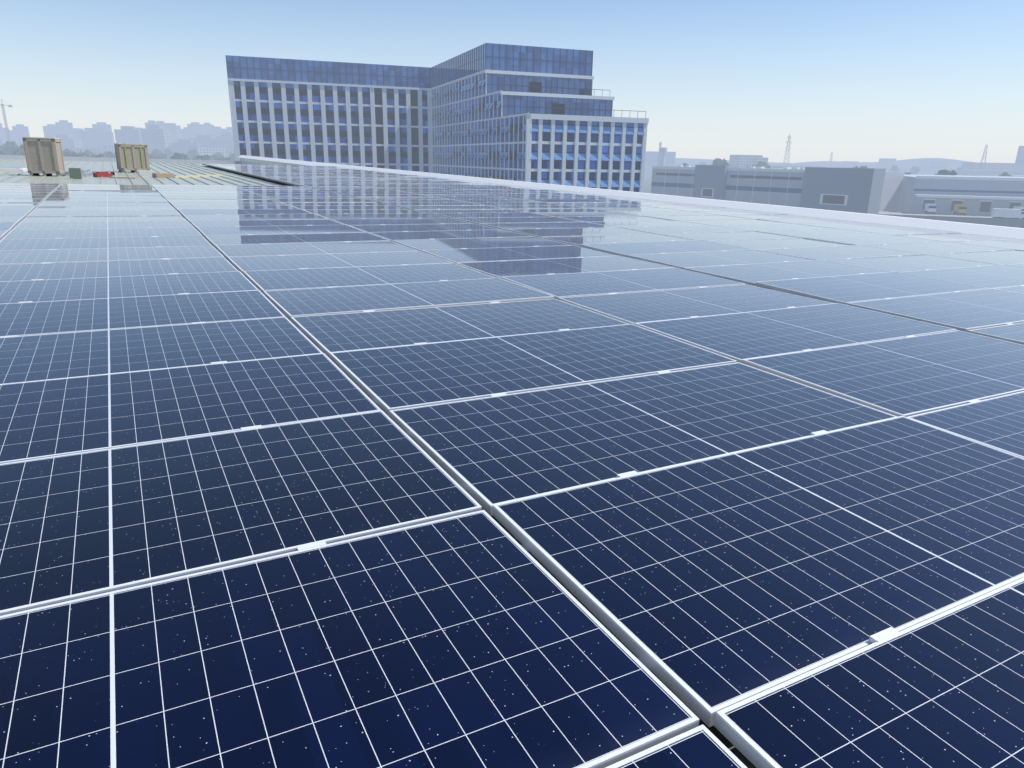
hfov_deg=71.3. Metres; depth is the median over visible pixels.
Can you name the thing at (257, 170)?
panel
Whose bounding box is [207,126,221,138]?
tower
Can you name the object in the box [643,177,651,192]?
ground
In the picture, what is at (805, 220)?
panel
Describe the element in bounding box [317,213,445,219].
panel
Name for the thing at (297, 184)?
panel
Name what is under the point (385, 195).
panel
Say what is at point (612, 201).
panel
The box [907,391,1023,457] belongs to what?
panel
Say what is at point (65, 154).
tree
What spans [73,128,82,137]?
tower
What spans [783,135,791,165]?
pylon
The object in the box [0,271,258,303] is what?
panel
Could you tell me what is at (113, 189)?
panel
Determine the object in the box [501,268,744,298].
panel
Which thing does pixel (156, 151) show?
tree
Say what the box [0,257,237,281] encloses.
panel
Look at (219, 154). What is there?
tree
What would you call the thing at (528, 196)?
panel
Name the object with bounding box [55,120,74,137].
tower
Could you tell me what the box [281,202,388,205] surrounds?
panel
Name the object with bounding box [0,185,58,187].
panel
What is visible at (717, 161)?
tree
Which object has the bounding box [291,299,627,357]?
panel
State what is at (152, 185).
panel
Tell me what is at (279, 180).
panel
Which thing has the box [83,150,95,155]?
tree
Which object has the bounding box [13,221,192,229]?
panel
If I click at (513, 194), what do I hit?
panel
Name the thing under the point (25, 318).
panel
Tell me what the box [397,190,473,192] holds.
panel
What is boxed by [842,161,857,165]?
shed
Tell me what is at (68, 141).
tower
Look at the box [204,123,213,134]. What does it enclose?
tower
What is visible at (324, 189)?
panel
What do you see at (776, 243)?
panel
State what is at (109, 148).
block
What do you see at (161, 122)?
tower
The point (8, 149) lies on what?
tree
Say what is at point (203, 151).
block
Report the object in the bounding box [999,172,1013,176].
tree
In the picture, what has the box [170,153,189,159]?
tree
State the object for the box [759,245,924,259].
panel
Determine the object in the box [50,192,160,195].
panel
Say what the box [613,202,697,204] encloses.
panel
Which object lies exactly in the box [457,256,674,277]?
panel
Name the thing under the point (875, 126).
smog bank
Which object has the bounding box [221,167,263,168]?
panel
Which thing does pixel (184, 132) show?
tower
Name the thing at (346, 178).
panel
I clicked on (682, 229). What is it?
panel
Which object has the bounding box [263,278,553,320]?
panel
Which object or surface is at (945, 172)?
tree
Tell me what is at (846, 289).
panel
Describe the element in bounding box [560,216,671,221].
panel
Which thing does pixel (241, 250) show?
panel
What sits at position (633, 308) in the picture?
panel
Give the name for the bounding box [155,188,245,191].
panel
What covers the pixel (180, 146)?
tower
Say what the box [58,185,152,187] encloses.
panel
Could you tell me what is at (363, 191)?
panel
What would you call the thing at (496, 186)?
panel
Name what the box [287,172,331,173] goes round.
panel
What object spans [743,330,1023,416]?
panel
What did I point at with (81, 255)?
panel
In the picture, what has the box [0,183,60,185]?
panel
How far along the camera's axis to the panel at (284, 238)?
9.09 m
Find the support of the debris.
on the roof
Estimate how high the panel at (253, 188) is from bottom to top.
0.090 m
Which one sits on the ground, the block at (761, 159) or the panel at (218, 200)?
the block at (761, 159)
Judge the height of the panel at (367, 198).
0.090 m
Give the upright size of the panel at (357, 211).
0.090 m
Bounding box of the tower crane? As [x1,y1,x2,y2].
[1,99,11,141]
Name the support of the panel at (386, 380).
on the roof
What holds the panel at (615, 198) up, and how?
on the roof
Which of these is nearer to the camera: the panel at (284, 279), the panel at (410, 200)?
the panel at (284, 279)
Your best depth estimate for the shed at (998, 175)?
566.49 m
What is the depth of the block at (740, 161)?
810.43 m
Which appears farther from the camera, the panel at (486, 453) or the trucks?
the trucks
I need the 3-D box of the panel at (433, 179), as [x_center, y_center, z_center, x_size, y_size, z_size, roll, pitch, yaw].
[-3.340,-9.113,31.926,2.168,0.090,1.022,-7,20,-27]
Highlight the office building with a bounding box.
[225,43,648,192]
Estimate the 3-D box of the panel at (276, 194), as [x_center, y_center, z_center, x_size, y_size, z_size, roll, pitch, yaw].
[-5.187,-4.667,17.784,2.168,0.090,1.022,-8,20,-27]
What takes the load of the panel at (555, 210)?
on the roof
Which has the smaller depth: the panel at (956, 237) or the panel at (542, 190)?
the panel at (956, 237)
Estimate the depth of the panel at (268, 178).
28.03 m
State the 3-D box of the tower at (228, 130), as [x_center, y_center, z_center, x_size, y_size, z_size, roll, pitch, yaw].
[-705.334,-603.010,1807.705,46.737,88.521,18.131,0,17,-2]
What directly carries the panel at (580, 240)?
on the roof
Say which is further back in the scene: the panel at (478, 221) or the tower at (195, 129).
the tower at (195, 129)
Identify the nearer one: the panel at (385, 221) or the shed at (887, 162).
the panel at (385, 221)
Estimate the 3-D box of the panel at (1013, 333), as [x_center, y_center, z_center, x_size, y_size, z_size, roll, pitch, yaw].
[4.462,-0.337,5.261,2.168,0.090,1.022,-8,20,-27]
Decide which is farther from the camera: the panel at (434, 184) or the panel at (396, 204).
the panel at (434, 184)
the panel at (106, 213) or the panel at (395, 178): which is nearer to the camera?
the panel at (106, 213)
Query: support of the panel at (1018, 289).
on the roof
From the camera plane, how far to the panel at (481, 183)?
28.52 m
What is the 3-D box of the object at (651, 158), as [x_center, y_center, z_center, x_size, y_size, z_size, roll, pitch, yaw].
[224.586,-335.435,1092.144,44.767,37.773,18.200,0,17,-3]
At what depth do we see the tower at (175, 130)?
1790.77 m
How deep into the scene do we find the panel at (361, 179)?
28.17 m
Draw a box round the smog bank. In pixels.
[0,69,1023,162]
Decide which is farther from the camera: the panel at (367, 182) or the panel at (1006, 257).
the panel at (367, 182)
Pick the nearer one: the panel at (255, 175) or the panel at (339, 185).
the panel at (339, 185)
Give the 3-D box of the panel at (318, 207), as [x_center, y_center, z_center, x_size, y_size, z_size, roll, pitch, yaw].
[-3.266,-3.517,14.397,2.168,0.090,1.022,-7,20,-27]
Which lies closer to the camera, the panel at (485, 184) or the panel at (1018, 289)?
the panel at (1018, 289)
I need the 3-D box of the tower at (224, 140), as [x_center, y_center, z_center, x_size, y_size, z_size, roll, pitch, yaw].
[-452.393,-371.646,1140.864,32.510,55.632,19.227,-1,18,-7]
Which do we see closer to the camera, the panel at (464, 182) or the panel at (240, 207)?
the panel at (240, 207)
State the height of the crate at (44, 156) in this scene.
1.345 m
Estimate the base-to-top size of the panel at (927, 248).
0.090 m
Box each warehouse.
[651,165,904,214]
[878,174,1023,227]
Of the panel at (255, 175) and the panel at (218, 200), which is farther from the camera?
the panel at (255, 175)
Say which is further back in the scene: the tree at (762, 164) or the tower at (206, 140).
the tower at (206, 140)
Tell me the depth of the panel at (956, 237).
12.41 m
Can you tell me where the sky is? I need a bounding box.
[0,0,1023,96]
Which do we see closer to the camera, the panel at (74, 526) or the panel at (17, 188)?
the panel at (74, 526)
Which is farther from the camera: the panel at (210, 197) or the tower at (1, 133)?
the tower at (1, 133)
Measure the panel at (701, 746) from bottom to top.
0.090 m
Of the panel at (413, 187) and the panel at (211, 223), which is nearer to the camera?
the panel at (211, 223)
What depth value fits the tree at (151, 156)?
556.99 m
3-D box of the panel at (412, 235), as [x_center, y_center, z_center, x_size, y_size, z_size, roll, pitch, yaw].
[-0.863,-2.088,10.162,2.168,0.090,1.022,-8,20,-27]
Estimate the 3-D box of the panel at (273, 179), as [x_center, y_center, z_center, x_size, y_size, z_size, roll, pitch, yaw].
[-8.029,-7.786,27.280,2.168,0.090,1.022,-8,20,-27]
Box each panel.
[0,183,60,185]
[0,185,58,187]
[0,187,56,190]
[0,190,53,192]
[0,192,50,195]
[0,195,47,199]
[0,199,43,203]
[0,203,39,207]
[0,206,35,211]
[0,211,30,217]
[0,216,24,223]
[0,222,17,231]
[0,230,8,240]
[0,236,211,250]
[0,246,224,264]
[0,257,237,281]
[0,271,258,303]
[0,290,285,336]
[0,317,322,383]
[0,353,380,463]
[0,410,481,615]
[0,510,698,767]
[3,227,201,238]
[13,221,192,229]
[20,216,186,222]
[27,210,180,216]
[33,206,175,210]
[39,202,170,205]
[43,198,167,201]
[47,195,162,197]
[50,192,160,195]
[54,190,157,192]
[56,187,155,190]
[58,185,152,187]
[62,184,150,185]
[151,184,233,186]
[153,186,239,188]
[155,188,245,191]
[158,191,251,192]
[160,193,259,197]
[163,195,267,198]
[166,199,275,204]
[170,202,285,207]
[174,205,298,211]
[178,209,311,217]
[184,214,327,222]
[190,219,343,230]
[197,225,364,237]
[205,232,389,249]
[215,241,417,259]
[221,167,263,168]
[228,251,452,273]
[232,170,275,171]
[232,185,310,187]
[235,170,280,172]
[238,171,286,172]
[238,187,318,189]
[243,189,328,191]
[243,263,494,293]
[245,172,294,174]
[249,173,299,175]
[249,191,337,193]
[252,174,305,176]
[256,193,347,195]
[257,175,311,177]
[261,176,316,178]
[263,196,355,199]
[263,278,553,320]
[266,177,322,179]
[271,178,329,180]
[272,198,374,202]
[276,179,336,182]
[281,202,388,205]
[282,180,346,183]
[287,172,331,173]
[288,182,353,184]
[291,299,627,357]
[293,205,404,209]
[294,183,359,185]
[300,174,348,175]
[301,184,373,186]
[305,209,423,213]
[306,175,355,176]
[308,186,382,188]
[312,170,351,171]
[312,176,362,177]
[316,188,389,190]
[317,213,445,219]
[323,178,370,178]
[325,190,402,191]
[330,179,385,180]
[330,324,736,415]
[331,218,469,224]
[334,192,419,194]
[337,180,390,181]
[340,174,385,175]
[341,181,399,182]
[345,194,431,196]
[348,223,495,232]
[354,183,412,184]
[356,176,401,177]
[356,197,443,199]
[360,184,420,185]
[363,177,409,178]
[368,185,430,186]
[368,199,461,202]
[369,229,531,241]
[371,178,418,179]
[377,187,443,188]
[382,202,481,206]
[385,188,458,190]
[386,175,428,176]
[386,180,436,181]
[389,362,896,515]
[391,181,429,181]
[393,236,568,251]
[396,176,436,177]
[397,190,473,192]
[397,205,503,209]
[405,183,462,184]
[410,192,488,194]
[411,178,457,179]
[415,184,479,186]
[415,209,520,213]
[422,245,617,263]
[428,180,476,181]
[431,186,487,187]
[433,212,552,218]
[436,196,514,199]
[437,181,486,182]
[437,187,505,189]
[451,199,538,201]
[455,217,582,224]
[456,183,505,184]
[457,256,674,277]
[463,184,513,185]
[467,191,530,192]
[470,202,558,205]
[472,185,524,186]
[480,222,612,230]
[482,193,545,194]
[487,205,587,208]
[488,187,541,188]
[492,416,1023,726]
[495,195,562,196]
[498,188,552,189]
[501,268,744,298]
[507,189,573,191]
[508,208,612,212]
[508,227,653,237]
[509,197,580,198]
[522,191,590,193]
[526,199,608,201]
[536,212,641,216]
[537,193,600,194]
[541,234,690,246]
[545,202,629,204]
[554,195,629,197]
[558,284,831,324]
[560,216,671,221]
[567,205,655,208]
[573,197,648,199]
[580,240,753,256]
[588,221,706,227]
[590,208,682,211]
[602,200,667,202]
[605,725,746,767]
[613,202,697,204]
[619,211,716,215]
[620,225,754,233]
[627,250,810,268]
[635,303,956,363]
[645,215,748,220]
[660,232,799,240]
[679,219,791,224]
[684,260,890,286]
[693,211,788,214]
[711,238,848,249]
[714,577,1023,767]
[716,224,834,231]
[724,214,816,218]
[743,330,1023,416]
[755,272,988,304]
[757,218,855,223]
[757,229,887,238]
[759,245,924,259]
[800,222,904,228]
[805,235,945,245]
[823,255,998,271]
[846,227,961,234]
[847,288,1023,331]
[866,242,1012,254]
[896,233,1015,241]
[901,264,1023,288]
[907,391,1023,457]
[932,250,1023,264]
[954,239,1023,249]
[968,323,1023,344]
[993,285,1023,293]
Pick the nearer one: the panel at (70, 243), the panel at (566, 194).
the panel at (70, 243)
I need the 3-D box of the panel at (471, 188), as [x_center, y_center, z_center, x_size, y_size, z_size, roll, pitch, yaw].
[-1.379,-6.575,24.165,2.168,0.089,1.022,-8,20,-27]
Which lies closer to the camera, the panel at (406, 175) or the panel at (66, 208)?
the panel at (66, 208)
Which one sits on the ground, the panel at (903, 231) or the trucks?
the trucks
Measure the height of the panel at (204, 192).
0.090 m
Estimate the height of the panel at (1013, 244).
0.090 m
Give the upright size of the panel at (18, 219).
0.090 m
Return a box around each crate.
[22,137,64,176]
[114,143,149,172]
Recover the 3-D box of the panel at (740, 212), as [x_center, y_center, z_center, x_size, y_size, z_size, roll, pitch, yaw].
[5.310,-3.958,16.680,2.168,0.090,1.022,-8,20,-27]
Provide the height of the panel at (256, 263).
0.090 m
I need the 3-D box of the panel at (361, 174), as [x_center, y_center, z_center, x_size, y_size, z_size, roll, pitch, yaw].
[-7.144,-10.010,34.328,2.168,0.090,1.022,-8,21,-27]
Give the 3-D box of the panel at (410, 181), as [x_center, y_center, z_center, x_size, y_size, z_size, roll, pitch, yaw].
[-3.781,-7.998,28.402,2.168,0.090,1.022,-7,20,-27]
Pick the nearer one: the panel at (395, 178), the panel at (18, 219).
the panel at (18, 219)
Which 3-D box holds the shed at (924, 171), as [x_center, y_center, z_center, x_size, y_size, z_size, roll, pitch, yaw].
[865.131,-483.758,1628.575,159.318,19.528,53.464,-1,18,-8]
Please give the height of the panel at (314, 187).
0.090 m
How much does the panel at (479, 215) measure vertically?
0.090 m
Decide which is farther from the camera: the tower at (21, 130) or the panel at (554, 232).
the tower at (21, 130)
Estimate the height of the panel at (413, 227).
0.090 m
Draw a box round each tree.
[4,141,16,154]
[13,144,24,154]
[62,151,78,156]
[65,148,75,153]
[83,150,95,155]
[106,151,115,157]
[148,153,156,158]
[151,149,162,155]
[155,154,166,158]
[164,148,172,158]
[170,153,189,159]
[186,150,199,159]
[192,155,213,159]
[215,152,223,157]
[228,153,234,160]
[711,158,728,164]
[752,161,770,168]
[889,165,898,170]
[910,166,919,174]
[935,169,957,174]
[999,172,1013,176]
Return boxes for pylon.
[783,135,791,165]
[979,145,987,169]
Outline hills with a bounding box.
[675,158,968,168]
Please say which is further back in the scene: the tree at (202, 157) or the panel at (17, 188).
the tree at (202, 157)
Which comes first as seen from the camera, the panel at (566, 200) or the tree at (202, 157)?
the panel at (566, 200)
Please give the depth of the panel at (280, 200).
16.09 m
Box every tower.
[0,123,4,142]
[3,128,16,142]
[12,124,29,143]
[16,140,23,147]
[43,124,56,137]
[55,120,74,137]
[55,134,82,147]
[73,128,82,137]
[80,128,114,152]
[92,122,111,131]
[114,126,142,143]
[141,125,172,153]
[145,120,158,128]
[156,121,165,124]
[164,123,181,142]
[170,139,200,153]
[181,127,188,138]
[187,122,204,137]
[189,135,215,146]
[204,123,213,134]
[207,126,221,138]
[215,133,233,153]
[221,127,232,132]
[660,148,666,165]
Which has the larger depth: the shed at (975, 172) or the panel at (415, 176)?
the shed at (975, 172)
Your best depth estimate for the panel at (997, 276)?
7.83 m
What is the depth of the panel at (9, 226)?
9.39 m
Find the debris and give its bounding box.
[0,166,222,178]
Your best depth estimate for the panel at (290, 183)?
24.62 m
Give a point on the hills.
(952, 163)
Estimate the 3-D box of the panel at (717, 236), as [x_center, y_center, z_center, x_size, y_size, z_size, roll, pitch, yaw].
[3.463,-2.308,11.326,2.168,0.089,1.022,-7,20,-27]
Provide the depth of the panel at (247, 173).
32.23 m
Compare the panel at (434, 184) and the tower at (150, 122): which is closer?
the panel at (434, 184)
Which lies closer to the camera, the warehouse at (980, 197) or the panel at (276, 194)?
the panel at (276, 194)
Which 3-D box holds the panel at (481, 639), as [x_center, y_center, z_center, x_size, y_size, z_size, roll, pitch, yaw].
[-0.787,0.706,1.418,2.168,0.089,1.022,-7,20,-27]
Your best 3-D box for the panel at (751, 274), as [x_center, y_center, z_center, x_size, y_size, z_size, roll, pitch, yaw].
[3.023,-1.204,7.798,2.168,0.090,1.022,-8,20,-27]
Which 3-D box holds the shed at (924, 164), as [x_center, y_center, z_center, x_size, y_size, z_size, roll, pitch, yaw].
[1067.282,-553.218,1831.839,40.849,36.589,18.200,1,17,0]
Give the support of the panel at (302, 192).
on the roof
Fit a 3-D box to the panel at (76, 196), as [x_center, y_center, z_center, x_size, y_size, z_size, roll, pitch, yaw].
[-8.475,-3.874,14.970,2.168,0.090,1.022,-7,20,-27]
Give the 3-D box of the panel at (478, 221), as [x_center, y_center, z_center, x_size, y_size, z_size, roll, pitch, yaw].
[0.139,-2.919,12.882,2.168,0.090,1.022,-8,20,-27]
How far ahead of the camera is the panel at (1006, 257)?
9.68 m
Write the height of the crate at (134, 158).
1.230 m
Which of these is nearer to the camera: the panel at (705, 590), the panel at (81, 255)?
the panel at (705, 590)
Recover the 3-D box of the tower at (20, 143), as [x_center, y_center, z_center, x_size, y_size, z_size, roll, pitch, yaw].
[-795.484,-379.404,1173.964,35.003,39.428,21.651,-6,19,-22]
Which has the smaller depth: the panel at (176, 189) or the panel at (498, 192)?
the panel at (176, 189)
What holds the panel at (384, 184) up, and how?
on the roof
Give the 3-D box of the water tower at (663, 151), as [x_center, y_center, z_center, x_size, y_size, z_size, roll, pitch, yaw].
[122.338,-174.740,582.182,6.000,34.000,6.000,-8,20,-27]
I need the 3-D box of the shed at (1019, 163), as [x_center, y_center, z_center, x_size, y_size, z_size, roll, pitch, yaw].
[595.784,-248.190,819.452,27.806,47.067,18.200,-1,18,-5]
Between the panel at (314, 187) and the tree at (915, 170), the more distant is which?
the tree at (915, 170)
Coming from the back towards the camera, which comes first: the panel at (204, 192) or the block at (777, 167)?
the block at (777, 167)
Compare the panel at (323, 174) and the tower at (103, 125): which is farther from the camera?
the tower at (103, 125)
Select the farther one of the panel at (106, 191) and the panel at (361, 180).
the panel at (361, 180)
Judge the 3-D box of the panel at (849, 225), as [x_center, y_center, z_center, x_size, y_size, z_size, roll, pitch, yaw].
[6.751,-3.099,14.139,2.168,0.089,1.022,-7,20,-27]
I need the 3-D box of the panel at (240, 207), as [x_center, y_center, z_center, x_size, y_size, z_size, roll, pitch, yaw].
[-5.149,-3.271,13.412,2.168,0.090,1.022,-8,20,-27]
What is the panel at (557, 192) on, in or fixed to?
on the roof
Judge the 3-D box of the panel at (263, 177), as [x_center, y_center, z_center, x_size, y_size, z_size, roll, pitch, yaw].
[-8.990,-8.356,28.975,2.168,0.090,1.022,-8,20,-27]
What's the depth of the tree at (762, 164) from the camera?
561.50 m
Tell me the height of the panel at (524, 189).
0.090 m
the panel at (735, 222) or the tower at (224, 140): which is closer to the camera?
the panel at (735, 222)
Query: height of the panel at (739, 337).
0.090 m
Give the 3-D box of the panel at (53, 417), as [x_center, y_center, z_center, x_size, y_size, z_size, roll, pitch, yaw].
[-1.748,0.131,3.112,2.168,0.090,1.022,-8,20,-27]
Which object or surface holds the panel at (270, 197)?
on the roof
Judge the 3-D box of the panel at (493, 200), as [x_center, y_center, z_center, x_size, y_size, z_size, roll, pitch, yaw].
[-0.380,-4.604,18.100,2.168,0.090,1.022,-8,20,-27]
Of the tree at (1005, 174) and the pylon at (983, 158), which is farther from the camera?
the pylon at (983, 158)
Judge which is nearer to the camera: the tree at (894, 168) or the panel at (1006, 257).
the panel at (1006, 257)
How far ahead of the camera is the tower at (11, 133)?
1831.52 m
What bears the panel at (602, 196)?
on the roof
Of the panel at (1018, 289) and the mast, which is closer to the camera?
the panel at (1018, 289)
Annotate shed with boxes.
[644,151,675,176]
[801,165,860,167]
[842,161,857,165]
[859,167,929,174]
[878,158,895,166]
[919,161,930,167]
[928,161,947,174]
[948,170,1023,175]
[973,175,1023,176]
[1013,146,1023,170]
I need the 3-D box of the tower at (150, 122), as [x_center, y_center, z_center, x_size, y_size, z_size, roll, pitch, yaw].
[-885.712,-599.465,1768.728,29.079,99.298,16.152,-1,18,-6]
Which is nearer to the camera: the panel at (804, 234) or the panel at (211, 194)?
the panel at (804, 234)
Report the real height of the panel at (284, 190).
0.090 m
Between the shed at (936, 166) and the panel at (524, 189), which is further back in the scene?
the shed at (936, 166)
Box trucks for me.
[924,203,1023,218]
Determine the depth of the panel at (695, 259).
8.56 m
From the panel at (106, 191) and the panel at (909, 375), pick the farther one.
the panel at (106, 191)
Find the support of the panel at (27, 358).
on the roof
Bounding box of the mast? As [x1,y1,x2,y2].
[658,142,661,165]
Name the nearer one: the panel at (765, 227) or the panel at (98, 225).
the panel at (98, 225)
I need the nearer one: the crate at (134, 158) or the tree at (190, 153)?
the crate at (134, 158)
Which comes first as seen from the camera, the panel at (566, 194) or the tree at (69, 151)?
the panel at (566, 194)
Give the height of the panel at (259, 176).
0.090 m
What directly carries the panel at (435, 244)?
on the roof
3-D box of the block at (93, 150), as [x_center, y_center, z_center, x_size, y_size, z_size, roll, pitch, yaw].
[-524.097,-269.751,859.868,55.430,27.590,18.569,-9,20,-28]
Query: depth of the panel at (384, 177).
31.79 m
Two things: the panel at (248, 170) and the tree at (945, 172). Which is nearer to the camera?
the panel at (248, 170)
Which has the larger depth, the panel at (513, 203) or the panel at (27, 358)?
the panel at (513, 203)
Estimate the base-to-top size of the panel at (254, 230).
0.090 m
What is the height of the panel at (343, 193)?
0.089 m
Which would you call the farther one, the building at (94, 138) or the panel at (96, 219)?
the building at (94, 138)
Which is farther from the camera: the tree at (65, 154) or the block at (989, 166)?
the block at (989, 166)
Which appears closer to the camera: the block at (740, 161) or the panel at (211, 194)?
the panel at (211, 194)
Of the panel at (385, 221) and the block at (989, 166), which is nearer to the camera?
the panel at (385, 221)
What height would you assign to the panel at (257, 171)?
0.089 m
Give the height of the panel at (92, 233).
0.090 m
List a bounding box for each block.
[62,148,101,153]
[103,146,114,153]
[189,147,226,157]
[729,155,762,167]
[753,157,767,166]
[772,165,823,168]
[961,162,1014,170]
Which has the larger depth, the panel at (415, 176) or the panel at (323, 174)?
the panel at (415, 176)
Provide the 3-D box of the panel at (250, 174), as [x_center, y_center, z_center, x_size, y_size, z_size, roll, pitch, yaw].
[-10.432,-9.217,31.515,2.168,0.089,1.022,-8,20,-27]
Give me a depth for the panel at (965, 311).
5.94 m
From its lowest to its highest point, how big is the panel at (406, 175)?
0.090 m
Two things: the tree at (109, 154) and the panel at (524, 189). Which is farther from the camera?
the tree at (109, 154)
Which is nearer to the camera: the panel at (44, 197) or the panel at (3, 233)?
the panel at (3, 233)
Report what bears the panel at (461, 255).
on the roof
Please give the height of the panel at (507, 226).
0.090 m
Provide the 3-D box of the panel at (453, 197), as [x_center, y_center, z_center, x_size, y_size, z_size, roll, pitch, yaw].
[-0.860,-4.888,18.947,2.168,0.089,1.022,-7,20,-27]
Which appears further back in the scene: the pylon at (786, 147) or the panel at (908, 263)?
the pylon at (786, 147)
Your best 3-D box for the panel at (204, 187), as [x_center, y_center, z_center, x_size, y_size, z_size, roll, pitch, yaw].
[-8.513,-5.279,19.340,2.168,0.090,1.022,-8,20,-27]
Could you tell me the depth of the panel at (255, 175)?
30.65 m
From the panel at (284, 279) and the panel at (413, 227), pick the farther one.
the panel at (413, 227)
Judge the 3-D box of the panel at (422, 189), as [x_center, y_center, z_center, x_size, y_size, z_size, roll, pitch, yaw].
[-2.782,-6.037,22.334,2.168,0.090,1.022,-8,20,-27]
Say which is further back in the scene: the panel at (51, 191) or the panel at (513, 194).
the panel at (513, 194)
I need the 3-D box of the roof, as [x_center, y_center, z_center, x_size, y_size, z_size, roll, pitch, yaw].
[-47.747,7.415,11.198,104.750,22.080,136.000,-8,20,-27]
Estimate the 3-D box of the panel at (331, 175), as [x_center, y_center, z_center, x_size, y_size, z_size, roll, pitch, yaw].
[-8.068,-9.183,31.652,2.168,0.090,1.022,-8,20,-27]
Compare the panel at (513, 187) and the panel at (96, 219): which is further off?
the panel at (513, 187)
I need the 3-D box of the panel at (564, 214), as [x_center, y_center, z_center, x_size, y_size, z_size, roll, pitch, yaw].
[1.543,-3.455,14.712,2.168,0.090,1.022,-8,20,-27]
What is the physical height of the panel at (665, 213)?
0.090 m
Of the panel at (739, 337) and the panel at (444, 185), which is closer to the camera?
the panel at (739, 337)
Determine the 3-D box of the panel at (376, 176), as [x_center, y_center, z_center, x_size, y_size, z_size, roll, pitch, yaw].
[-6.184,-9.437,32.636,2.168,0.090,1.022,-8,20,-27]
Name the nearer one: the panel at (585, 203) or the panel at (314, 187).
the panel at (585, 203)
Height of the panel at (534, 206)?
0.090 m
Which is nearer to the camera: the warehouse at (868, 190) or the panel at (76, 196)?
the panel at (76, 196)
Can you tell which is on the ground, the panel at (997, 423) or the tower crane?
the tower crane
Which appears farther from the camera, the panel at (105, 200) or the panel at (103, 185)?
the panel at (103, 185)
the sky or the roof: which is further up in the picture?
the sky
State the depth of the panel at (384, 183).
25.76 m
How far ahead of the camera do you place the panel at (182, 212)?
12.54 m
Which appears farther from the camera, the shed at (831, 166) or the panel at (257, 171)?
the shed at (831, 166)
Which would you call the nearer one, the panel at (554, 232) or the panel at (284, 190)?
the panel at (554, 232)
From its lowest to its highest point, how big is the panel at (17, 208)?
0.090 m
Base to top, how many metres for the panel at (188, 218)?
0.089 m
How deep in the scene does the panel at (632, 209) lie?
16.59 m
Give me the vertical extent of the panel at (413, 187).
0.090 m
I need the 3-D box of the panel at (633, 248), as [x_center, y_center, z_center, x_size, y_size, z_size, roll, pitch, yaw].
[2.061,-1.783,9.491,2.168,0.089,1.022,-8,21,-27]
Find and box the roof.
[0,155,1023,767]
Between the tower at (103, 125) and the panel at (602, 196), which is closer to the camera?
the panel at (602, 196)
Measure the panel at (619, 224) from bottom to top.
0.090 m
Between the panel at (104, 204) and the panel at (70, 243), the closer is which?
the panel at (70, 243)
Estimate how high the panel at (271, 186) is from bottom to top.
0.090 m
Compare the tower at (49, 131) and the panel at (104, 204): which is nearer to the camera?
the panel at (104, 204)
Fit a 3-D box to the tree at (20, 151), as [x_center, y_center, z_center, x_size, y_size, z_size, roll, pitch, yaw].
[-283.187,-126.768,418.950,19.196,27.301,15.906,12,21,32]
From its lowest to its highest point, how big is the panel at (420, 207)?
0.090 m
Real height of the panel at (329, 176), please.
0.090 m
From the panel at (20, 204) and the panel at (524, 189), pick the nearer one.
the panel at (20, 204)
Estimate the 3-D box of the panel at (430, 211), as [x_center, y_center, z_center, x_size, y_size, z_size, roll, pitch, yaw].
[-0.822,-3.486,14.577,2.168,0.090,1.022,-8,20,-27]
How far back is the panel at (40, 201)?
13.35 m
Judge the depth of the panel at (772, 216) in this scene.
15.80 m
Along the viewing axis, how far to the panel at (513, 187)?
26.11 m
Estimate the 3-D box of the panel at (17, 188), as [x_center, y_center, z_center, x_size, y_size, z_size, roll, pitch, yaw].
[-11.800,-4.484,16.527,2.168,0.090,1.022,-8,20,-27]
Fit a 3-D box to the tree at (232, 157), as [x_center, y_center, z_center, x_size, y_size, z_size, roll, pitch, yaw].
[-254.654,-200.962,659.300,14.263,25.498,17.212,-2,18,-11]
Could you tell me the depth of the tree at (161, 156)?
618.51 m
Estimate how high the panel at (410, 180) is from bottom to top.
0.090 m

